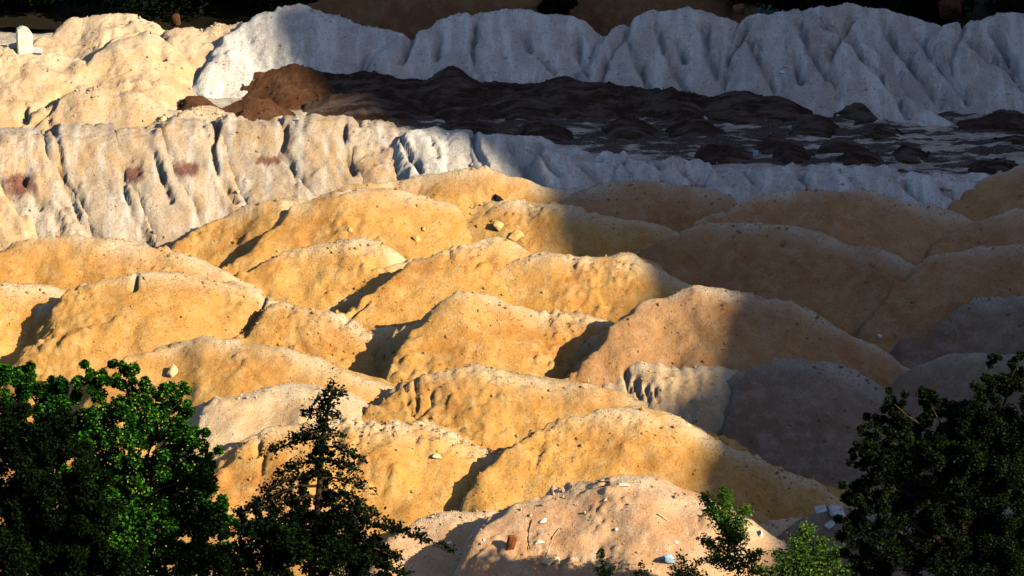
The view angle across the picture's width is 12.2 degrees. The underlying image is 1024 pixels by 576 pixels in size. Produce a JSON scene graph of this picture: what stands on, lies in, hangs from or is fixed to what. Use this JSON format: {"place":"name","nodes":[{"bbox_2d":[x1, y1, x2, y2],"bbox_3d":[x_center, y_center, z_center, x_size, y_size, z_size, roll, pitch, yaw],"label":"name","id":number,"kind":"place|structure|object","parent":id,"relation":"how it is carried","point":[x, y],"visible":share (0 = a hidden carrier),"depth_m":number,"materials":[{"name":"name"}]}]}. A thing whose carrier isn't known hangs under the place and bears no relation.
{"place":"outdoors","nodes":[
{"label":"outdoors","id":0,"kind":"place"},
{"bbox_2d":[0,414,1008,575],"bbox_3d":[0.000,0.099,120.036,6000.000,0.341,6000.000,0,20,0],"label":"ground","id":1,"kind":"structure","parent":0,"point":[297,572],"depth_m":105.22,"materials":[{"name":"soil"}]},
{"bbox_2d":[0,184,37,250],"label":"spoil lobe","id":2,"kind":"object","parent":1,"relation":"on","point":[14,226],"visible":0.27,"depth_m":122.48,"materials":[{"name":"beige soil"}]},
{"bbox_2d":[0,282,65,384],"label":"soil heap","id":3,"kind":"object","parent":1,"relation":"on","point":[20,303],"visible":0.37,"depth_m":115.40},
{"bbox_2d":[0,129,91,237],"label":"spoil lobe","id":4,"kind":"object","parent":1,"relation":"on","point":[32,184],"visible":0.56,"depth_m":123.18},
{"bbox_2d":[0,400,147,575],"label":"dark tree","id":5,"kind":"object","parent":1,"relation":"on","point":[40,535],"visible":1,"depth_m":88.06,"materials":[{"name":"green plant"}]},
{"bbox_2d":[44,122,158,247],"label":"spoil lobe","id":6,"kind":"object","parent":1,"relation":"on","point":[90,160],"visible":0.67,"depth_m":123.44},
{"bbox_2d":[0,358,240,575],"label":"leafy tree","id":7,"kind":"object","parent":1,"relation":"on","point":[156,526],"visible":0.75,"depth_m":91.05,"materials":[{"name":"green plant"}]},
{"bbox_2d":[0,234,270,298],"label":"soil heap","id":8,"kind":"object","parent":1,"relation":"on","point":[67,262],"visible":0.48,"depth_m":117.89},
{"bbox_2d":[0,270,279,410],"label":"soil heap","id":9,"kind":"object","parent":1,"relation":"on","point":[100,323],"visible":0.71,"depth_m":114.32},
{"bbox_2d":[114,126,200,247],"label":"spoil lobe","id":10,"kind":"object","parent":1,"relation":"on","point":[166,201],"visible":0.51,"depth_m":123.35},
{"bbox_2d":[158,116,245,226],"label":"spoil lobe","id":11,"kind":"object","parent":1,"relation":"on","point":[197,153],"visible":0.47,"depth_m":123.89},
{"bbox_2d":[72,334,395,462],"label":"soil heap","id":12,"kind":"object","parent":1,"relation":"on","point":[209,367],"visible":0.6,"depth_m":110.99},
{"bbox_2d":[166,364,178,377],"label":"boulder","id":13,"kind":"object","parent":12,"relation":"on","point":[172,371],"visible":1,"depth_m":111.10,"materials":[{"name":"stone"}]},
{"bbox_2d":[170,198,309,268],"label":"soil heap","id":14,"kind":"object","parent":1,"relation":"on","point":[231,237],"visible":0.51,"depth_m":120.47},
{"bbox_2d":[213,114,316,203],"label":"spoil lobe","id":15,"kind":"object","parent":1,"relation":"on","point":[260,169],"visible":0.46,"depth_m":124.20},
{"bbox_2d":[180,382,368,474],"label":"soil heap","id":16,"kind":"object","parent":1,"relation":"on","point":[231,422],"visible":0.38,"depth_m":109.30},
{"bbox_2d":[232,300,379,376],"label":"soil heap","id":17,"kind":"object","parent":1,"relation":"on","point":[340,339],"visible":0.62,"depth_m":114.26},
{"bbox_2d":[279,113,362,196],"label":"spoil lobe","id":18,"kind":"object","parent":1,"relation":"on","point":[315,155],"visible":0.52,"depth_m":124.25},
{"bbox_2d":[235,237,411,313],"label":"soil heap","id":19,"kind":"object","parent":1,"relation":"on","point":[330,276],"visible":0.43,"depth_m":118.11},
{"bbox_2d":[209,367,461,575],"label":"conifer sapling","id":20,"kind":"object","parent":1,"relation":"on","point":[301,534],"visible":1,"depth_m":89.45,"materials":[{"name":"green plant"}]},
{"bbox_2d":[195,417,497,539],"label":"soil heap","id":21,"kind":"object","parent":1,"relation":"on","point":[409,477],"visible":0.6,"depth_m":106.54,"materials":[{"name":"soil"}]},
{"bbox_2d":[431,453,441,458],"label":"stone","id":22,"kind":"object","parent":21,"relation":"on","point":[436,456],"visible":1,"depth_m":106.56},
{"bbox_2d":[221,187,471,275],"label":"soil heap","id":23,"kind":"object","parent":1,"relation":"on","point":[395,219],"visible":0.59,"depth_m":119.84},
{"bbox_2d":[412,235,420,241],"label":"stone","id":24,"kind":"object","parent":23,"relation":"on","point":[416,238],"visible":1,"depth_m":119.53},
{"bbox_2d":[345,119,410,183],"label":"spoil lobe","id":25,"kind":"object","parent":1,"relation":"on","point":[373,160],"visible":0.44,"depth_m":124.44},
{"bbox_2d":[369,324,401,348],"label":"soil heap","id":26,"kind":"object","parent":1,"relation":"on","point":[384,334],"visible":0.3,"depth_m":114.78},
{"bbox_2d":[334,235,532,329],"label":"soil heap","id":27,"kind":"object","parent":1,"relation":"on","point":[412,292],"visible":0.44,"depth_m":116.38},
{"bbox_2d":[369,510,499,575],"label":"soil heap","id":28,"kind":"object","parent":1,"relation":"on","point":[457,528],"visible":0.41,"depth_m":103.38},
{"bbox_2d":[393,126,481,180],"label":"spoil lobe","id":29,"kind":"object","parent":1,"relation":"on","point":[425,151],"visible":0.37,"depth_m":123.89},
{"bbox_2d":[326,165,575,219],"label":"soil heap","id":30,"kind":"object","parent":1,"relation":"on","point":[466,191],"visible":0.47,"depth_m":121.36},
{"bbox_2d":[374,290,612,384],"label":"soil heap","id":31,"kind":"object","parent":1,"relation":"on","point":[458,328],"visible":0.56,"depth_m":112.89,"materials":[{"name":"soil"}]},
{"bbox_2d":[361,362,648,452],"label":"soil heap","id":32,"kind":"object","parent":1,"relation":"on","point":[493,409],"visible":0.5,"depth_m":109.67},
{"bbox_2d":[470,133,557,178],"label":"spoil lobe","id":33,"kind":"object","parent":1,"relation":"on","point":[492,152],"visible":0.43,"depth_m":123.69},
{"bbox_2d":[466,199,678,256],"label":"soil heap","id":34,"kind":"object","parent":1,"relation":"on","point":[557,227],"visible":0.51,"depth_m":120.00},
{"bbox_2d":[493,220,503,230],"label":"boulder","id":35,"kind":"object","parent":34,"relation":"on","point":[498,225],"visible":1,"depth_m":119.99,"materials":[{"name":"stone"}]},
{"bbox_2d":[493,194,503,200],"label":"stone","id":36,"kind":"object","parent":34,"relation":"on","point":[496,197],"visible":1,"depth_m":120.94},
{"bbox_2d":[508,230,523,240],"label":"boulder","id":37,"kind":"object","parent":34,"relation":"on","point":[515,235],"visible":0.99,"depth_m":119.75,"materials":[{"name":"stone"}]},
{"bbox_2d":[528,147,629,191],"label":"spoil lobe","id":38,"kind":"object","parent":1,"relation":"on","point":[576,169],"visible":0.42,"depth_m":122.56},
{"bbox_2d":[468,251,690,322],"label":"soil heap","id":39,"kind":"object","parent":1,"relation":"on","point":[614,288],"visible":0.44,"depth_m":116.20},
{"bbox_2d":[592,549,615,575],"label":"shrub","id":40,"kind":"object","parent":1,"relation":"on","point":[606,572],"visible":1,"depth_m":98.62,"materials":[{"name":"green plant"}]},
{"bbox_2d":[630,560,651,575],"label":"shrub","id":41,"kind":"object","parent":1,"relation":"on","point":[641,572],"visible":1,"depth_m":98.66,"materials":[{"name":"green plant"}]},
{"bbox_2d":[559,180,737,232],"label":"soil heap","id":42,"kind":"object","parent":1,"relation":"on","point":[678,209],"visible":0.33,"depth_m":120.96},
{"bbox_2d":[453,474,848,575],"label":"soil heap","id":43,"kind":"object","parent":1,"relation":"on","point":[585,518],"visible":0.83,"depth_m":101.31,"materials":[{"name":"soil"}]},
{"bbox_2d":[506,535,516,549],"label":"brick","id":44,"kind":"object","parent":43,"relation":"on","point":[511,542],"visible":1,"depth_m":101.16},
{"bbox_2d":[541,557,560,564],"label":"fragment","id":45,"kind":"object","parent":43,"relation":"on","point":[549,560],"visible":1,"depth_m":100.91,"materials":[{"name":"stone"}]},
{"bbox_2d":[660,554,674,564],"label":"stone","id":46,"kind":"object","parent":43,"relation":"on","point":[668,558],"visible":0.9,"depth_m":100.18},
{"bbox_2d":[458,406,847,523],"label":"soil heap","id":47,"kind":"object","parent":1,"relation":"on","point":[678,451],"visible":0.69,"depth_m":105.90,"materials":[{"name":"soil"}]},
{"bbox_2d":[612,156,723,186],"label":"spoil lobe","id":48,"kind":"object","parent":1,"relation":"on","point":[677,171],"visible":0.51,"depth_m":122.06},
{"bbox_2d":[602,361,736,434],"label":"soil heap","id":49,"kind":"object","parent":1,"relation":"on","point":[697,396],"visible":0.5,"depth_m":110.32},
{"bbox_2d":[667,548,708,575],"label":"shrub","id":50,"kind":"object","parent":1,"relation":"on","point":[681,570],"visible":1,"depth_m":98.62,"materials":[{"name":"green plant"}]},
{"bbox_2d":[695,484,769,575],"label":"shrub","id":51,"kind":"object","parent":1,"relation":"on","point":[729,527],"visible":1,"depth_m":97.79,"materials":[{"name":"green plant"}]},
{"bbox_2d":[565,285,909,387],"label":"soil heap","id":52,"kind":"object","parent":1,"relation":"on","point":[692,326],"visible":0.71,"depth_m":111.94,"materials":[{"name":"soil"}]},
{"bbox_2d":[704,162,806,203],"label":"spoil lobe","id":53,"kind":"object","parent":1,"relation":"on","point":[739,186],"visible":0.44,"depth_m":121.56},
{"bbox_2d":[632,221,916,336],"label":"soil heap","id":54,"kind":"object","parent":1,"relation":"on","point":[835,282],"visible":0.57,"depth_m":117.71,"materials":[{"name":"soil"}]},
{"bbox_2d":[758,517,801,536],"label":"soil heap","id":55,"kind":"object","parent":1,"relation":"on","point":[775,528],"visible":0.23,"depth_m":103.41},
{"bbox_2d":[745,517,853,575],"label":"shrub","id":56,"kind":"object","parent":1,"relation":"on","point":[797,548],"visible":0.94,"depth_m":97.98,"materials":[{"name":"green plant"}]},
{"bbox_2d":[717,357,894,489],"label":"soil heap","id":57,"kind":"object","parent":1,"relation":"on","point":[801,417],"visible":0.61,"depth_m":109.23,"materials":[{"name":"soil"}]},
{"bbox_2d":[694,188,972,264],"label":"soil heap","id":58,"kind":"object","parent":1,"relation":"on","point":[909,231],"visible":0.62,"depth_m":119.80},
{"bbox_2d":[798,163,905,195],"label":"spoil lobe","id":59,"kind":"object","parent":1,"relation":"on","point":[834,176],"visible":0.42,"depth_m":121.64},
{"bbox_2d":[776,500,1018,575],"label":"soil heap","id":60,"kind":"object","parent":1,"relation":"on","point":[820,520],"visible":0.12,"depth_m":103.17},
{"bbox_2d":[814,505,827,513],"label":"slab","id":61,"kind":"object","parent":60,"relation":"on","point":[820,509],"depth_m":103.48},
{"bbox_2d":[824,520,834,529],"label":"slab","id":62,"kind":"object","parent":60,"relation":"on","point":[830,524],"depth_m":103.20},
{"bbox_2d":[828,505,845,516],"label":"slab","id":63,"kind":"object","parent":60,"relation":"on","point":[834,510],"depth_m":103.38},
{"bbox_2d":[833,351,1023,575],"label":"dark tree","id":64,"kind":"object","parent":1,"relation":"on","point":[974,463],"visible":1,"depth_m":92.43,"materials":[{"name":"green plant"}]},
{"bbox_2d":[855,242,1023,352],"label":"soil heap","id":65,"kind":"object","parent":1,"relation":"on","point":[926,297],"visible":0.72,"depth_m":116.32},
{"bbox_2d":[888,171,990,208],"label":"spoil lobe","id":66,"kind":"object","parent":1,"relation":"on","point":[921,189],"visible":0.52,"depth_m":121.20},
{"bbox_2d":[867,352,1023,488],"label":"soil heap","id":67,"kind":"object","parent":1,"relation":"on","point":[950,376],"visible":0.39,"depth_m":109.97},
{"bbox_2d":[889,295,1023,368],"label":"soil heap","id":68,"kind":"object","parent":1,"relation":"on","point":[991,324],"visible":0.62,"depth_m":113.80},
{"bbox_2d":[925,208,1023,257],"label":"soil heap","id":69,"kind":"object","parent":1,"relation":"on","point":[1007,228],"visible":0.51,"depth_m":119.14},
{"bbox_2d":[947,165,1023,221],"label":"soil heap","id":70,"kind":"object","parent":1,"relation":"on","point":[999,193],"visible":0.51,"depth_m":120.61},
{"bbox_2d":[0,27,1023,182],"bbox_3d":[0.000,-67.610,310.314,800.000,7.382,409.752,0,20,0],"label":"terrace","id":71,"kind":"structure","parent":0,"point":[954,150],"depth_m":124.60,"materials":[{"name":"soil"}]},
{"bbox_2d":[0,43,92,127],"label":"spoil heap","id":72,"kind":"object","parent":71,"relation":"on","point":[30,84],"visible":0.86,"depth_m":127.40,"materials":[{"name":"sand"}]},
{"bbox_2d":[16,26,32,54],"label":"marker stone","id":73,"kind":"object","parent":72,"relation":"on","point":[24,40],"visible":1,"depth_m":128.12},
{"bbox_2d":[29,47,42,53],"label":"slab","id":74,"kind":"structure","parent":72,"relation":"on","point":[38,50],"depth_m":128.38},
{"bbox_2d":[21,86,177,129],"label":"spoil heap","id":75,"kind":"object","parent":71,"relation":"on","point":[93,105],"visible":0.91,"depth_m":126.04,"materials":[{"name":"sand"}]},
{"bbox_2d":[33,13,167,60],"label":"spoil heap","id":76,"kind":"object","parent":71,"relation":"on","point":[86,38],"visible":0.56,"depth_m":130.40,"materials":[{"name":"sand"}]},
{"bbox_2d":[73,30,199,109],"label":"spoil heap","id":77,"kind":"object","parent":71,"relation":"on","point":[149,63],"visible":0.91,"depth_m":128.28,"materials":[{"name":"sand"}]},
{"bbox_2d":[171,13,180,26],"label":"clod","id":78,"kind":"object","parent":71,"relation":"on","point":[175,19],"visible":1,"depth_m":132.32,"materials":[{"name":"orange soil"}]},
{"bbox_2d":[146,105,234,128],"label":"spoil heap","id":79,"kind":"object","parent":71,"relation":"on","point":[209,113],"visible":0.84,"depth_m":125.82,"materials":[{"name":"sand"}]},
{"bbox_2d":[176,95,221,110],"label":"soil pile","id":80,"kind":"object","parent":71,"relation":"on","point":[188,102],"visible":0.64,"depth_m":127.01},
{"bbox_2d":[160,21,241,70],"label":"spoil heap","id":81,"kind":"object","parent":71,"relation":"on","point":[194,46],"visible":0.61,"depth_m":129.91,"materials":[{"name":"sand"}]},
{"bbox_2d":[222,98,297,120],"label":"soil pile","id":82,"kind":"object","parent":71,"relation":"on","point":[253,109],"visible":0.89,"depth_m":126.09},
{"bbox_2d":[240,63,336,109],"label":"soil pile","id":83,"kind":"object","parent":71,"relation":"on","point":[294,86],"visible":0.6,"depth_m":128.00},
{"bbox_2d":[192,3,404,97],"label":"spoil heap","id":84,"kind":"object","parent":71,"relation":"on","point":[279,37],"visible":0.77,"depth_m":129.38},
{"bbox_2d":[302,90,427,122],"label":"soil pile","id":85,"kind":"object","parent":71,"relation":"on","point":[358,106],"visible":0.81,"depth_m":126.71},
{"bbox_2d":[366,101,423,120],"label":"soil pile","id":86,"kind":"object","parent":71,"relation":"on","point":[402,110],"visible":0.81,"depth_m":126.40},
{"bbox_2d":[434,106,490,124],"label":"soil pile","id":87,"kind":"object","parent":71,"relation":"on","point":[452,115],"visible":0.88,"depth_m":126.35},
{"bbox_2d":[446,120,499,134],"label":"soil pile","id":88,"kind":"object","parent":71,"relation":"on","point":[475,127],"visible":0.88,"depth_m":125.29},
{"bbox_2d":[368,8,606,83],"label":"spoil heap","id":89,"kind":"object","parent":71,"relation":"on","point":[507,45],"visible":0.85,"depth_m":128.99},
{"bbox_2d":[533,60,554,82],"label":"spoil lobe","id":90,"kind":"object","parent":71,"relation":"on","point":[542,74],"visible":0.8,"depth_m":128.22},
{"bbox_2d":[516,119,573,143],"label":"soil pile","id":91,"kind":"object","parent":71,"relation":"on","point":[554,133],"visible":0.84,"depth_m":124.86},
{"bbox_2d":[318,65,812,124],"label":"soil pile","id":92,"kind":"object","parent":71,"relation":"on","point":[455,86],"visible":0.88,"depth_m":126.96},
{"bbox_2d":[602,117,657,139],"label":"soil pile","id":93,"kind":"object","parent":71,"relation":"on","point":[626,128],"visible":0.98,"depth_m":125.10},
{"bbox_2d":[576,6,742,96],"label":"spoil heap","id":94,"kind":"object","parent":71,"relation":"on","point":[678,49],"visible":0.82,"depth_m":128.51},
{"bbox_2d":[665,118,726,137],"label":"soil pile","id":95,"kind":"object","parent":71,"relation":"on","point":[687,127],"visible":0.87,"depth_m":125.12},
{"bbox_2d":[694,143,752,164],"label":"soil pile","id":96,"kind":"object","parent":71,"relation":"on","point":[712,154],"visible":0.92,"depth_m":123.18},
{"bbox_2d":[717,40,784,97],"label":"spoil lobe","id":97,"kind":"object","parent":71,"relation":"on","point":[741,70],"visible":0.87,"depth_m":127.82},
{"bbox_2d":[734,4,779,16],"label":"shrub","id":98,"kind":"object","parent":71,"relation":"on","point":[760,8],"visible":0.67,"depth_m":130.66,"materials":[{"name":"green plant"}]},
{"bbox_2d":[753,134,794,154],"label":"soil pile","id":99,"kind":"object","parent":71,"relation":"on","point":[768,144],"visible":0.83,"depth_m":123.92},
{"bbox_2d":[770,143,815,163],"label":"soil pile","id":100,"kind":"object","parent":71,"relation":"on","point":[786,153],"visible":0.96,"depth_m":123.25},
{"bbox_2d":[788,114,841,137],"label":"soil pile","id":101,"kind":"object","parent":71,"relation":"on","point":[816,125],"visible":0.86,"depth_m":125.31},
{"bbox_2d":[709,2,940,116],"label":"spoil heap","id":102,"kind":"object","parent":71,"relation":"on","point":[793,39],"visible":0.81,"depth_m":128.59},
{"bbox_2d":[818,137,868,153],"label":"soil pile","id":103,"kind":"object","parent":71,"relation":"on","point":[837,145],"visible":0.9,"depth_m":123.75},
{"bbox_2d":[833,102,877,125],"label":"soil pile","id":104,"kind":"object","parent":71,"relation":"on","point":[859,113],"visible":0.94,"depth_m":126.42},
{"bbox_2d":[836,150,883,164],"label":"soil pile","id":105,"kind":"object","parent":71,"relation":"on","point":[856,157],"visible":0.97,"depth_m":122.95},
{"bbox_2d":[859,124,904,139],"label":"soil pile","id":106,"kind":"object","parent":71,"relation":"on","point":[877,132],"visible":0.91,"depth_m":125.05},
{"bbox_2d":[813,39,953,126],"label":"spoil lobe","id":107,"kind":"object","parent":71,"relation":"on","point":[860,73],"visible":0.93,"depth_m":127.03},
{"bbox_2d":[891,145,930,164],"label":"soil pile","id":108,"kind":"object","parent":71,"relation":"on","point":[904,154],"visible":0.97,"depth_m":123.21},
{"bbox_2d":[898,12,1023,113],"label":"spoil heap","id":109,"kind":"object","parent":71,"relation":"on","point":[1001,35],"visible":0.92,"depth_m":128.11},
{"bbox_2d":[926,40,1023,114],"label":"spoil lobe","id":110,"kind":"object","parent":71,"relation":"on","point":[972,80],"visible":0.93,"depth_m":127.06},
{"bbox_2d":[956,109,1023,134],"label":"soil pile","id":111,"kind":"object","parent":71,"relation":"on","point":[1009,122],"visible":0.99,"depth_m":125.57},
{"bbox_2d":[966,158,1018,174],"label":"soil pile","id":112,"kind":"object","parent":71,"relation":"on","point":[992,166],"visible":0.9,"depth_m":122.35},
{"bbox_2d":[993,135,1023,144],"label":"soil pile","id":113,"kind":"object","parent":71,"relation":"on","point":[1016,139],"visible":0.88,"depth_m":124.43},
{"bbox_2d":[0,0,1023,29],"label":"forest floor","id":114,"kind":"structure","parent":0,"point":[226,13],"depth_m":134.88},
{"bbox_2d":[0,0,1023,22],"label":"forest","id":115,"kind":"object","parent":114,"relation":"on","point":[564,7],"visible":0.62,"depth_m":134.12,"materials":[{"name":"green plant"}]},
{"bbox_2d":[938,0,961,19],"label":"boulder","id":116,"kind":"object","parent":115,"relation":"on","point":[949,9],"visible":1,"depth_m":133.21,"materials":[{"name":"red stone"}]},
{"bbox_2d":[307,0,780,38],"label":"hillside","id":117,"kind":"structure","parent":0,"point":[409,19],"depth_m":133.51,"materials":[{"name":"soil"}]},
{"bbox_2d":[733,3,743,12],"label":"boulder","id":118,"kind":"object","parent":117,"relation":"on","point":[738,8],"visible":1,"depth_m":133.26,"materials":[{"name":"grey stone"}]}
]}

